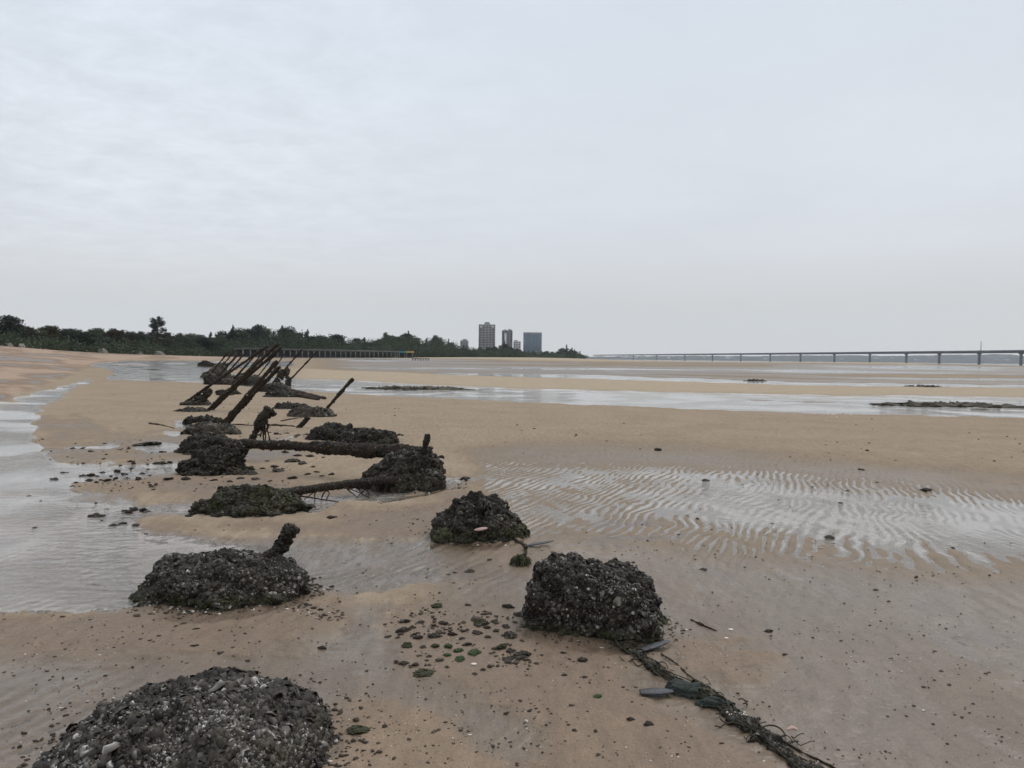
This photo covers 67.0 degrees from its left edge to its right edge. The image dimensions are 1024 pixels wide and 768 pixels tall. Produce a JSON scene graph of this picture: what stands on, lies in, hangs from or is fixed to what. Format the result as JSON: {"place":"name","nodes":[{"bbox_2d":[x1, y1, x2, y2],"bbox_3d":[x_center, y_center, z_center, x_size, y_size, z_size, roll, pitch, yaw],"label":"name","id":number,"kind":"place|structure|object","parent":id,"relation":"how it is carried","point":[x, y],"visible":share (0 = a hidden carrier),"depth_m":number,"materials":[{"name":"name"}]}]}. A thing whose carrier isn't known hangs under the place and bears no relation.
{"place":"outdoors","nodes":[
{"label":"outdoors","id":0,"kind":"place"},
{"bbox_2d":[0,346,1023,767],"bbox_3d":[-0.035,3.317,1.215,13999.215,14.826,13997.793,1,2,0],"label":"sand flat","id":1,"kind":"structure","parent":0,"point":[750,604],"depth_m":5.95,"materials":[{"name":"sand"}]},
{"bbox_2d":[0,314,29,337],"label":"bushy tree","id":2,"kind":"object","parent":1,"relation":"on","point":[9,323],"visible":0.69,"depth_m":171.55,"materials":[{"name":"green plant"}]},
{"bbox_2d":[24,326,42,335],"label":"evergreen tree","id":3,"kind":"object","parent":1,"relation":"on","point":[32,329],"visible":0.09,"depth_m":199.28,"materials":[{"name":"green plant"}]},
{"bbox_2d":[40,325,61,337],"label":"evergreen tree","id":4,"kind":"object","parent":1,"relation":"on","point":[52,329],"visible":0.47,"depth_m":207.49,"materials":[{"name":"green plant"}]},
{"bbox_2d":[60,328,75,338],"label":"evergreen tree","id":5,"kind":"object","parent":1,"relation":"on","point":[66,331],"visible":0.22,"depth_m":219.18,"materials":[{"name":"green plant"}]},
{"bbox_2d":[72,332,95,346],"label":"evergreen tree","id":6,"kind":"object","parent":1,"relation":"on","point":[84,337],"visible":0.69,"depth_m":200.32,"materials":[{"name":"green plant"}]},
{"bbox_2d":[84,328,100,334],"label":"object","id":7,"kind":"object","parent":1,"relation":"on","point":[92,330],"visible":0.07,"depth_m":241.29,"materials":[{"name":"green concrete"}]},
{"bbox_2d":[87,513,106,518],"bbox_3d":[-4.096,1.301,7.609,0.191,0.060,0.155,2,3,41],"label":"stone","id":8,"kind":"object","parent":1,"relation":"on","point":[94,515],"visible":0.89,"depth_m":7.58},
{"bbox_2d":[91,332,103,343],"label":"evergreen tree","id":9,"kind":"object","parent":1,"relation":"on","point":[96,335],"visible":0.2,"depth_m":220.23,"materials":[{"name":"green plant"}]},
{"bbox_2d":[94,328,112,336],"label":"evergreen tree","id":10,"kind":"object","parent":1,"relation":"on","point":[100,330],"visible":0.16,"depth_m":248.10,"materials":[{"name":"green plant"}]},
{"bbox_2d":[104,329,130,343],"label":"evergreen tree","id":11,"kind":"object","parent":1,"relation":"on","point":[115,332],"visible":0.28,"depth_m":235.72,"materials":[{"name":"green plant"}]},
{"bbox_2d":[110,335,127,347],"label":"evergreen tree","id":12,"kind":"object","parent":1,"relation":"on","point":[119,338],"visible":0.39,"depth_m":228.01,"materials":[{"name":"green plant"}]},
{"bbox_2d":[125,331,138,341],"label":"evergreen tree","id":13,"kind":"object","parent":1,"relation":"on","point":[132,333],"visible":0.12,"depth_m":274.14,"materials":[{"name":"green plant"}]},
{"bbox_2d":[136,331,152,344],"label":"evergreen tree","id":14,"kind":"object","parent":1,"relation":"on","point":[141,335],"visible":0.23,"depth_m":276.40,"materials":[{"name":"green plant"}]},
{"bbox_2d":[132,441,161,446],"bbox_3d":[-6.492,1.068,13.675,0.578,0.099,0.505,-5,0,-18],"label":"stone","id":15,"kind":"object","parent":1,"relation":"on","point":[146,443],"visible":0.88,"depth_m":13.55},
{"bbox_2d":[146,316,166,342],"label":"tall tree","id":16,"kind":"object","parent":1,"relation":"on","point":[156,325],"visible":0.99,"depth_m":271.05,"materials":[{"name":"green plant"}]},
{"bbox_2d":[151,338,175,348],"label":"evergreen tree","id":17,"kind":"object","parent":1,"relation":"on","point":[164,341],"visible":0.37,"depth_m":278.16,"materials":[{"name":"green plant"}]},
{"bbox_2d":[161,332,173,339],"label":"evergreen tree","id":18,"kind":"object","parent":1,"relation":"on","point":[165,334],"visible":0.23,"depth_m":313.48,"materials":[{"name":"green plant"}]},
{"bbox_2d":[165,335,179,347],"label":"evergreen tree","id":19,"kind":"object","parent":1,"relation":"on","point":[171,337],"visible":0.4,"depth_m":281.31,"materials":[{"name":"green plant"}]},
{"bbox_2d":[173,333,189,341],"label":"evergreen tree","id":20,"kind":"object","parent":1,"relation":"on","point":[178,336],"visible":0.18,"depth_m":317.26,"materials":[{"name":"green plant"}]},
{"bbox_2d":[32,666,340,767],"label":"oyster block","id":21,"kind":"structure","parent":1,"relation":"on","point":[227,717],"depth_m":2.96,"materials":[{"name":"stone"}]},
{"bbox_2d":[180,335,195,344],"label":"evergreen tree","id":22,"kind":"object","parent":1,"relation":"on","point":[185,337],"visible":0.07,"depth_m":311.11,"materials":[{"name":"green plant"}]},
{"bbox_2d":[182,414,222,423],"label":"crusted slab","id":23,"kind":"structure","parent":1,"relation":"on","point":[191,419],"depth_m":17.82,"materials":[{"name":"stone"}]},
{"bbox_2d":[177,432,234,453],"bbox_3d":[-4.941,1.098,12.617,1.127,0.637,0.865,1,2,0],"label":"oyster mound","id":24,"kind":"object","parent":1,"relation":"on","point":[194,441],"visible":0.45,"depth_m":12.38,"materials":[{"name":"stone"}]},
{"bbox_2d":[197,360,214,365],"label":"crusted slab","id":25,"kind":"structure","parent":1,"relation":"on","point":[205,363],"depth_m":94.89,"materials":[{"name":"stone"}]},
{"bbox_2d":[194,337,218,352],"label":"evergreen tree","id":26,"kind":"object","parent":1,"relation":"on","point":[205,344],"visible":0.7,"depth_m":305.95,"materials":[{"name":"green plant"}]},
{"bbox_2d":[203,374,223,384],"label":"crusted slab","id":27,"kind":"structure","parent":1,"relation":"on","point":[208,379],"depth_m":39.98,"materials":[{"name":"concrete"}]},
{"bbox_2d":[200,352,228,377],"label":"beach stake","id":28,"kind":"object","parent":1,"relation":"on","point":[206,373],"visible":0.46,"depth_m":51.86,"materials":[{"name":"wood"}]},
{"bbox_2d":[175,440,254,475],"bbox_3d":[-3.969,1.106,10.448,1.127,0.694,0.880,1,2,0],"label":"oyster mound","id":29,"kind":"object","parent":1,"relation":"on","point":[226,459],"visible":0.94,"depth_m":10.27,"materials":[{"name":"stone"}]},
{"bbox_2d":[128,522,310,611],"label":"oyster block","id":30,"kind":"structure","parent":1,"relation":"on","point":[224,578],"depth_m":4.94,"materials":[{"name":"stone"}]},
{"bbox_2d":[211,334,230,344],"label":"evergreen tree","id":31,"kind":"object","parent":1,"relation":"on","point":[220,337],"visible":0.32,"depth_m":346.15,"materials":[{"name":"green plant"}]},
{"bbox_2d":[209,351,234,373],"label":"beach stake","id":32,"kind":"object","parent":1,"relation":"on","point":[218,369],"visible":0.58,"depth_m":60.82,"materials":[{"name":"wood"}]},
{"bbox_2d":[179,345,268,405],"bbox_3d":[-8.994,-0.201,24.036,2.858,2.072,0.789,1,2,0],"label":"beach stake","id":33,"kind":"object","parent":1,"relation":"on","point":[199,398],"visible":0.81,"depth_m":24.04,"materials":[{"name":"metal"}]},
{"bbox_2d":[215,389,233,394],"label":"crusted slab","id":34,"kind":"structure","parent":1,"relation":"on","point":[219,392],"depth_m":30.02,"materials":[{"name":"concrete"}]},
{"bbox_2d":[212,357,236,370],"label":"beach stake","id":35,"kind":"object","parent":1,"relation":"on","point":[224,365],"visible":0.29,"depth_m":73.22,"materials":[{"name":"metal"}]},
{"bbox_2d":[213,351,240,376],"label":"beach stake","id":36,"kind":"object","parent":1,"relation":"on","point":[230,362],"visible":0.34,"depth_m":43.85,"materials":[{"name":"wood"}]},
{"bbox_2d":[174,342,282,411],"bbox_3d":[-7.922,-0.138,21.568,2.834,2.102,0.903,1,2,0],"label":"beach stake","id":37,"kind":"object","parent":1,"relation":"on","point":[253,369],"visible":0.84,"depth_m":21.66,"materials":[{"name":"metal"}]},
{"bbox_2d":[216,354,243,377],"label":"beach stake","id":38,"kind":"object","parent":1,"relation":"on","point":[230,375],"visible":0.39,"depth_m":54.05,"materials":[{"name":"wood"}]},
{"bbox_2d":[180,360,280,434],"bbox_3d":[-5.926,0.347,16.250,1.403,1.719,2.228,1,2,8],"label":"beach stake","id":39,"kind":"object","parent":1,"relation":"on","point":[225,426],"visible":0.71,"depth_m":16.92,"materials":[{"name":"metal"}]},
{"bbox_2d":[229,324,234,339],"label":"pine tree","id":40,"kind":"object","parent":1,"relation":"on","point":[232,335],"visible":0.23,"depth_m":343.49,"materials":[{"name":"green plant"}]},
{"bbox_2d":[223,359,251,384],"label":"beach stake","id":41,"kind":"object","parent":1,"relation":"on","point":[227,381],"visible":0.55,"depth_m":40.62,"materials":[{"name":"metal"}]},
{"bbox_2d":[223,330,252,339],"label":"evergreen tree","id":42,"kind":"object","parent":1,"relation":"on","point":[228,336],"visible":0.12,"depth_m":352.18,"materials":[{"name":"green plant"}]},
{"bbox_2d":[225,331,256,346],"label":"evergreen tree","id":43,"kind":"object","parent":1,"relation":"on","point":[240,334],"visible":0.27,"depth_m":337.97,"materials":[{"name":"green plant"}]},
{"bbox_2d":[233,375,254,384],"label":"crusted slab","id":44,"kind":"structure","parent":1,"relation":"on","point":[249,381],"depth_m":40.57,"materials":[{"name":"concrete"}]},
{"bbox_2d":[231,357,259,377],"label":"beach stake","id":45,"kind":"object","parent":1,"relation":"on","point":[242,374],"visible":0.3,"depth_m":47.33,"materials":[{"name":"metal"}]},
{"bbox_2d":[245,470,257,474],"bbox_3d":[-3.445,1.187,10.235,0.182,0.065,0.144,-4,14,-16],"label":"stone","id":46,"kind":"object","parent":1,"relation":"on","point":[251,472],"visible":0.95,"depth_m":10.21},
{"bbox_2d":[188,483,315,517],"bbox_3d":[-2.638,1.265,7.921,1.262,0.536,0.972,1,2,0],"label":"oyster mound","id":47,"kind":"object","parent":1,"relation":"on","point":[246,499],"visible":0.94,"depth_m":7.71,"materials":[{"name":"stone"}]},
{"bbox_2d":[246,324,270,341],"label":"bushy tree","id":48,"kind":"object","parent":1,"relation":"on","point":[258,331],"visible":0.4,"depth_m":352.64,"materials":[{"name":"green plant"}]},
{"bbox_2d":[244,405,276,457],"bbox_3d":[-3.840,0.768,11.649,0.604,0.902,0.241,1,2,0],"label":"beach stake","id":49,"kind":"object","parent":1,"relation":"on","point":[264,415],"visible":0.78,"depth_m":11.58,"materials":[{"name":"wood"}]},
{"bbox_2d":[250,358,271,380],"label":"beach stake","id":50,"kind":"object","parent":1,"relation":"on","point":[254,377],"visible":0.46,"depth_m":46.38,"materials":[{"name":"metal"}]},
{"bbox_2d":[256,383,287,391],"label":"crusted slab","id":51,"kind":"structure","parent":1,"relation":"on","point":[268,387],"depth_m":33.15,"materials":[{"name":"concrete"}]},
{"bbox_2d":[262,389,296,396],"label":"crusted slab","id":52,"kind":"structure","parent":1,"relation":"on","point":[279,393],"depth_m":29.11,"materials":[{"name":"concrete"}]},
{"bbox_2d":[269,349,302,388],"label":"beach stake","id":53,"kind":"object","parent":1,"relation":"on","point":[282,373],"visible":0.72,"depth_m":43.75,"materials":[{"name":"metal"}]},
{"bbox_2d":[273,326,299,340],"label":"bushy tree","id":54,"kind":"object","parent":1,"relation":"on","point":[289,330],"visible":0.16,"depth_m":366.96,"materials":[{"name":"green plant"}]},
{"bbox_2d":[272,401,307,408],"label":"crusted slab","id":55,"kind":"structure","parent":1,"relation":"on","point":[286,405],"depth_m":22.91,"materials":[{"name":"stone"}]},
{"bbox_2d":[284,458,299,462],"bbox_3d":[-3.271,1.143,11.465,0.262,0.079,0.175,-5,16,-12],"label":"stone","id":56,"kind":"object","parent":1,"relation":"on","point":[291,460],"visible":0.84,"depth_m":11.42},
{"bbox_2d":[0,328,586,358],"bbox_3d":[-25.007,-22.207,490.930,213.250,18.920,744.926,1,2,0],"label":"thicket","id":57,"kind":"object","parent":1,"relation":"on","point":[434,348],"visible":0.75,"depth_m":342.92,"materials":[{"name":"green plant"}]},
{"bbox_2d":[274,331,296,345],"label":"evergreen tree","id":58,"kind":"object","parent":57,"relation":"on","point":[285,334],"visible":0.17,"depth_m":357.92,"materials":[{"name":"green plant"}]},
{"bbox_2d":[285,351,317,385],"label":"beach stake","id":59,"kind":"object","parent":1,"relation":"on","point":[288,381],"visible":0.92,"depth_m":40.26,"materials":[{"name":"metal"}]},
{"bbox_2d":[296,415,310,427],"bbox_3d":[-4.585,0.852,16.984,0.323,0.339,0.134,1,2,0],"label":"beach stake","id":60,"kind":"object","parent":1,"relation":"on","point":[306,419],"visible":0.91,"depth_m":16.94,"materials":[{"name":"wood"}]},
{"bbox_2d":[287,388,326,398],"bbox_3d":[-8.264,0.387,30.827,0.240,0.234,6.449,0,2,-29],"label":"fallen rail","id":61,"kind":"object","parent":1,"relation":"on","point":[310,394],"visible":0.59,"depth_m":30.26,"materials":[{"name":"metal"}]},
{"bbox_2d":[295,393,319,399],"bbox_3d":[-7.717,0.463,28.772,0.246,0.245,3.254,-1,2,-34],"label":"fallen rail","id":62,"kind":"object","parent":1,"relation":"on","point":[300,395],"visible":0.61,"depth_m":28.32,"materials":[{"name":"metal"}]},
{"bbox_2d":[234,348,399,357],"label":"boardwalk","id":63,"kind":"structure","parent":1,"relation":"on","point":[309,353],"depth_m":336.73,"materials":[{"name":"paint"}]},
{"bbox_2d":[287,378,353,416],"bbox_3d":[-5.122,0.485,20.510,1.613,1.288,1.482,1,2,0],"label":"beach stake","id":64,"kind":"object","parent":1,"relation":"on","point":[311,411],"visible":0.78,"depth_m":20.02,"materials":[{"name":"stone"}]},
{"bbox_2d":[206,434,445,502],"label":"fallen stake block","id":65,"kind":"structure","parent":1,"relation":"on","point":[398,468],"depth_m":9.37,"materials":[{"name":"stone"}]},
{"bbox_2d":[305,422,352,440],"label":"oyster block","id":66,"kind":"structure","parent":1,"relation":"on","point":[326,431],"depth_m":14.47,"materials":[{"name":"stone"}]},
{"bbox_2d":[325,334,346,349],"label":"bushy tree","id":67,"kind":"object","parent":1,"relation":"on","point":[334,336],"visible":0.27,"depth_m":401.04,"materials":[{"name":"green plant"}]},
{"bbox_2d":[346,725,372,734],"bbox_3d":[-0.649,1.478,3.306,0.125,0.028,0.100,11,-6,-26],"label":"weed clump","id":68,"kind":"object","parent":1,"relation":"on","point":[356,729],"visible":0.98,"depth_m":3.29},
{"bbox_2d":[334,427,399,444],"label":"oyster block","id":69,"kind":"structure","parent":1,"relation":"on","point":[373,435],"depth_m":13.79,"materials":[{"name":"stone"}]},
{"bbox_2d":[397,351,405,357],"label":"shed","id":70,"kind":"structure","parent":1,"relation":"on","point":[402,354],"depth_m":400.81,"materials":[{"name":"paint"}]},
{"bbox_2d":[395,627,411,632],"bbox_3d":[-0.624,1.418,4.458,0.085,0.037,0.077,1,2,17],"label":"stone","id":71,"kind":"object","parent":1,"relation":"on","point":[403,629],"visible":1,"depth_m":4.44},
{"bbox_2d":[397,333,414,342],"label":"evergreen tree","id":72,"kind":"object","parent":1,"relation":"on","point":[404,335],"visible":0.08,"depth_m":514.72,"materials":[{"name":"green plant"}]},
{"bbox_2d":[401,642,412,647],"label":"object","id":73,"kind":"object","parent":1,"relation":"on","point":[406,645],"visible":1,"depth_m":4.20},
{"bbox_2d":[406,351,413,357],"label":"shed","id":74,"kind":"structure","parent":1,"relation":"on","point":[409,354],"depth_m":400.81,"materials":[{"name":"paint"}]},
{"bbox_2d":[361,385,475,390],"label":"mud bank","id":75,"kind":"structure","parent":1,"relation":"on","point":[410,387],"depth_m":37.69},
{"bbox_2d":[412,668,435,676],"bbox_3d":[-0.436,1.449,3.883,0.129,0.028,0.106,2,4,-12],"label":"weed clump","id":76,"kind":"object","parent":1,"relation":"on","point":[422,672],"visible":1,"depth_m":3.87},
{"bbox_2d":[427,633,441,637],"bbox_3d":[-0.435,1.420,4.356,0.093,0.030,0.073,10,-6,-11],"label":"stone","id":77,"kind":"object","parent":1,"relation":"on","point":[434,635],"visible":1,"depth_m":4.34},
{"bbox_2d":[431,603,441,607],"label":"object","id":78,"kind":"object","parent":1,"relation":"on","point":[436,605],"visible":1,"depth_m":4.89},
{"bbox_2d":[455,655,464,661],"bbox_3d":[-0.275,1.440,4.032,0.065,0.028,0.066,-6,14,-14],"label":"algae clump","id":79,"kind":"object","parent":1,"relation":"on","point":[461,658],"visible":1,"depth_m":4.03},
{"bbox_2d":[460,339,468,348],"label":"tower block","id":80,"kind":"structure","parent":1,"relation":"on","point":[464,342],"depth_m":1448.02,"materials":[{"name":"grey concrete"}]},
{"bbox_2d":[467,648,481,655],"bbox_3d":[-0.203,1.434,4.127,0.067,0.028,0.076,2,2,35],"label":"algae clump","id":81,"kind":"object","parent":1,"relation":"on","point":[474,652],"visible":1,"depth_m":4.12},
{"bbox_2d":[430,490,530,543],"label":"oyster block","id":82,"kind":"structure","parent":1,"relation":"on","point":[471,517],"depth_m":6.79,"materials":[{"name":"stone"}]},
{"bbox_2d":[473,618,487,625],"bbox_3d":[-0.184,1.416,4.561,0.093,0.039,0.084,-3,11,-10],"label":"weed clump","id":83,"kind":"object","parent":1,"relation":"on","point":[482,621],"visible":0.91,"depth_m":4.56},
{"bbox_2d":[478,322,494,349],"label":"tower block","id":84,"kind":"structure","parent":1,"relation":"on","point":[486,334],"depth_m":1397.52,"materials":[{"name":"grey concrete"}]},
{"bbox_2d":[496,643,506,648],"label":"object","id":85,"kind":"object","parent":1,"relation":"on","point":[502,646],"visible":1,"depth_m":4.20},
{"bbox_2d":[502,329,512,347],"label":"tower block","id":86,"kind":"structure","parent":1,"relation":"on","point":[507,336],"depth_m":1497.47,"materials":[{"name":"grey concrete"}]},
{"bbox_2d":[500,631,516,638],"bbox_3d":[-0.019,1.428,4.370,0.105,0.039,0.092,-7,16,-12],"label":"stone","id":87,"kind":"object","parent":1,"relation":"on","point":[509,635],"visible":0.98,"depth_m":4.37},
{"bbox_2d":[502,604,514,608],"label":"stone","id":88,"kind":"object","parent":1,"relation":"on","point":[508,606],"visible":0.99,"depth_m":4.90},
{"bbox_2d":[1,480,1021,767],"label":"shell grit","id":89,"kind":"object","parent":1,"relation":"on","point":[181,608],"visible":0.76,"depth_m":4.04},
{"bbox_2d":[4,403,1023,767],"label":"dark grit","id":90,"kind":"object","parent":1,"relation":"on","point":[506,661],"visible":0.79,"depth_m":4.35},
{"bbox_2d":[513,340,520,350],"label":"tower block","id":91,"kind":"structure","parent":1,"relation":"on","point":[517,344],"depth_m":1298.34,"materials":[{"name":"grey concrete"}]},
{"bbox_2d":[513,538,527,553],"bbox_3d":[0.036,1.348,6.579,0.134,0.060,0.910,0,2,-12],"label":"rope","id":92,"kind":"object","parent":1,"relation":"on","point":[524,545],"visible":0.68,"depth_m":6.43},
{"bbox_2d":[509,553,531,567],"bbox_3d":[0.067,1.367,5.961,0.184,0.118,0.184,1,2,0],"label":"seaweed tuft","id":93,"kind":"object","parent":1,"relation":"on","point":[523,559],"visible":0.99,"depth_m":5.93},
{"bbox_2d":[513,650,531,657],"bbox_3d":[0.047,1.442,4.112,0.108,0.050,0.096,-4,-3,-22],"label":"stone","id":94,"kind":"object","parent":1,"relation":"on","point":[521,653],"visible":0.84,"depth_m":4.09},
{"bbox_2d":[523,332,541,352],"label":"tower block","id":95,"kind":"structure","parent":1,"relation":"on","point":[532,341],"depth_m":1348.02,"materials":[{"name":"blue glass"}]},
{"bbox_2d":[527,540,553,545],"bbox_3d":[0.238,1.345,6.532,0.247,0.035,0.057,0,2,-13],"label":"dark shell","id":96,"kind":"object","parent":1,"relation":"on","point":[539,543],"visible":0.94,"depth_m":6.52},
{"bbox_2d":[577,657,587,661],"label":"stone","id":97,"kind":"object","parent":1,"relation":"on","point":[581,659],"visible":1,"depth_m":4.04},
{"bbox_2d":[513,551,667,643],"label":"oyster block","id":98,"kind":"structure","parent":1,"relation":"on","point":[575,594],"depth_m":4.45,"materials":[{"name":"stone"}]},
{"bbox_2d":[636,640,669,651],"bbox_3d":[0.768,1.427,4.209,0.212,0.039,0.060,0,2,-20],"label":"dark shell","id":99,"kind":"object","parent":1,"relation":"on","point":[654,645],"visible":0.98,"depth_m":4.20},
{"bbox_2d":[639,688,673,694],"bbox_3d":[0.681,1.448,3.643,0.160,0.022,0.072,1,2,0],"label":"dark shell","id":100,"kind":"object","parent":1,"relation":"on","point":[655,691],"visible":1,"depth_m":3.62},
{"bbox_2d":[690,619,716,630],"bbox_3d":[1.146,1.446,4.633,0.022,0.020,0.223,0,2,-27],"label":"stick","id":101,"kind":"object","parent":1,"relation":"on","point":[700,623],"visible":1,"depth_m":4.63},
{"bbox_2d":[603,636,823,767],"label":"fishing net","id":102,"kind":"object","parent":1,"relation":"on","point":[700,693],"visible":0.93,"depth_m":3.52,"materials":[{"name":"fabric"}]},
{"bbox_2d":[786,726,797,730],"bbox_3d":[1.173,1.440,3.235,0.052,0.018,0.024,1,2,0],"label":"pale shell","id":103,"kind":"object","parent":102,"relation":"on","point":[791,728],"visible":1,"depth_m":3.23},
{"bbox_2d":[660,653,835,767],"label":"rope","id":104,"kind":"object","parent":1,"relation":"on","point":[799,750],"visible":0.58,"depth_m":3.18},
{"bbox_2d":[593,350,1023,364],"bbox_3d":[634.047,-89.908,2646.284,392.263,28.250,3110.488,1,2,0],"label":"bridge","id":105,"kind":"structure","parent":1,"relation":"on","point":[980,352],"depth_m":1624.30,"materials":[{"name":"concrete"}]},
{"bbox_2d":[905,384,948,386],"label":"mud bank","id":106,"kind":"structure","parent":1,"relation":"on","point":[919,385],"depth_m":49.09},
{"bbox_2d":[870,400,1023,408],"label":"mud bank","id":107,"kind":"structure","parent":1,"relation":"on","point":[957,404],"depth_m":28.13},
{"bbox_2d":[0,359,1023,748],"bbox_3d":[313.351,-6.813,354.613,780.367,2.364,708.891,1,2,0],"label":"water","id":108,"kind":"structure","parent":0,"point":[144,371],"depth_m":18.98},
{"bbox_2d":[0,0,1023,356],"label":"sky","id":109,"kind":"structure","parent":0,"point":[595,177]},
{"bbox_2d":[583,354,1023,363],"bbox_3d":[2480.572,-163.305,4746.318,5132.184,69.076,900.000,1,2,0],"label":"hills","id":110,"kind":"structure","parent":0,"point":[992,358],"depth_m":4421.06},
{"bbox_2d":[607,359,1023,365],"bbox_3d":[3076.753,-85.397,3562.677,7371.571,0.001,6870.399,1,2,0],"label":"sea","id":111,"kind":"structure","parent":0,"point":[811,361],"depth_m":2494.40,"materials":[{"name":"liquid"}]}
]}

